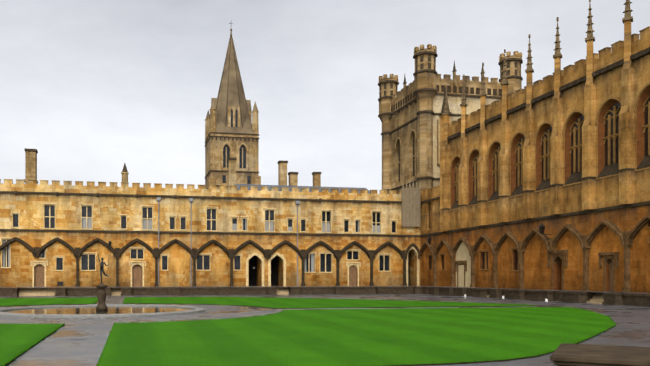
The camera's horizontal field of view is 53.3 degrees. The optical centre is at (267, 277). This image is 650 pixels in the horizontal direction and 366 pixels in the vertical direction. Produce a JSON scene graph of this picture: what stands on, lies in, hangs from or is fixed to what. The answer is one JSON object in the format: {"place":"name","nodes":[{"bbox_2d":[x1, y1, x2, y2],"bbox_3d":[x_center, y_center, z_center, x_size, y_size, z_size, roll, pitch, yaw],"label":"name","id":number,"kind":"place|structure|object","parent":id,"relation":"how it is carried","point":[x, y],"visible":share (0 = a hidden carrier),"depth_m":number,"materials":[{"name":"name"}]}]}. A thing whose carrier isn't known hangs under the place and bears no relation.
{"place":"outdoors","nodes":[
{"label":"outdoors","id":0,"kind":"place"},
{"bbox_2d":[0,324,64,365],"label":"lawn","id":1,"kind":"structure","parent":0,"point":[22,341],"depth_m":18.79,"materials":[{"name":"green plant"}]},
{"bbox_2d":[0,297,97,306],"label":"lawn","id":2,"kind":"structure","parent":0,"point":[34,301],"depth_m":45.76,"materials":[{"name":"green plant"}]},
{"bbox_2d":[0,179,420,286],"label":"range wall","id":3,"kind":"structure","parent":0,"point":[55,234],"depth_m":70.75,"materials":[{"name":"beige stone"}]},
{"bbox_2d":[24,148,369,193],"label":"chimneys","id":4,"kind":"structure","parent":3,"relation":"on","point":[30,164],"depth_m":75.01,"materials":[{"name":"brown stone"}]},
{"bbox_2d":[204,23,260,188],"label":"church spire","id":5,"kind":"structure","parent":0,"point":[231,126],"depth_m":113.55,"materials":[{"name":"stone"}]},
{"bbox_2d":[0,294,649,365],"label":"quad paths","id":6,"kind":"structure","parent":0,"point":[58,347],"depth_m":26.24,"materials":[{"name":"grey stone"}]},
{"bbox_2d":[0,304,204,317],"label":"fountain pond","id":7,"kind":"structure","parent":6,"relation":"on","point":[90,311],"depth_m":31.98,"materials":[{"name":"liquid"}]},
{"bbox_2d":[96,254,108,310],"bbox_3d":[-8.517,0.249,33.123,0.673,2.920,0.640,0,0,-12],"label":"statue","id":8,"kind":"object","parent":7,"relation":"on","point":[101,296],"visible":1,"depth_m":32.98,"materials":[{"name":"stone"}]},
{"bbox_2d":[0,286,649,306],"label":"terrace","id":9,"kind":"structure","parent":6,"relation":"on","point":[615,298],"depth_m":61.22,"materials":[{"name":"stone"}]},
{"bbox_2d":[550,343,649,365],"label":"terrace plinth","id":10,"kind":"structure","parent":6,"relation":"on","point":[566,354],"depth_m":9.27,"materials":[{"name":"stone"}]},
{"bbox_2d":[0,0,649,193],"label":"sky","id":11,"kind":"structure","parent":0,"point":[96,87],"materials":[{"name":"white"}]},
{"bbox_2d":[123,297,537,308],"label":"lawn","id":12,"kind":"structure","parent":0,"point":[288,303],"depth_m":43.95,"materials":[{"name":"green plant"}]},
{"bbox_2d":[99,307,614,365],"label":"lawn","id":13,"kind":"structure","parent":0,"point":[173,334],"depth_m":18.48,"materials":[{"name":"green plant"}]},
{"bbox_2d":[0,312,611,365],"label":"lawn turf blades","id":14,"kind":"object","parent":13,"relation":"on","point":[341,341],"visible":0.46,"depth_m":17.59,"materials":[{"name":"green plant"}]},
{"bbox_2d":[2,310,615,365],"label":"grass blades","id":15,"kind":"object","parent":13,"relation":"on","point":[55,329],"visible":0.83,"depth_m":15.81,"materials":[{"name":"green plant"}]},
{"bbox_2d":[418,0,649,292],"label":"right-hand building","id":16,"kind":"structure","parent":0,"point":[545,178],"depth_m":51.32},
{"label":"ground","id":17,"kind":"structure","parent":0,"visible":0},
{"bbox_2d":[378,44,522,194],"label":"castle-like tower","id":18,"kind":"structure","parent":17,"relation":"on","point":[408,116],"depth_m":77.99,"materials":[{"name":"stone"}]},
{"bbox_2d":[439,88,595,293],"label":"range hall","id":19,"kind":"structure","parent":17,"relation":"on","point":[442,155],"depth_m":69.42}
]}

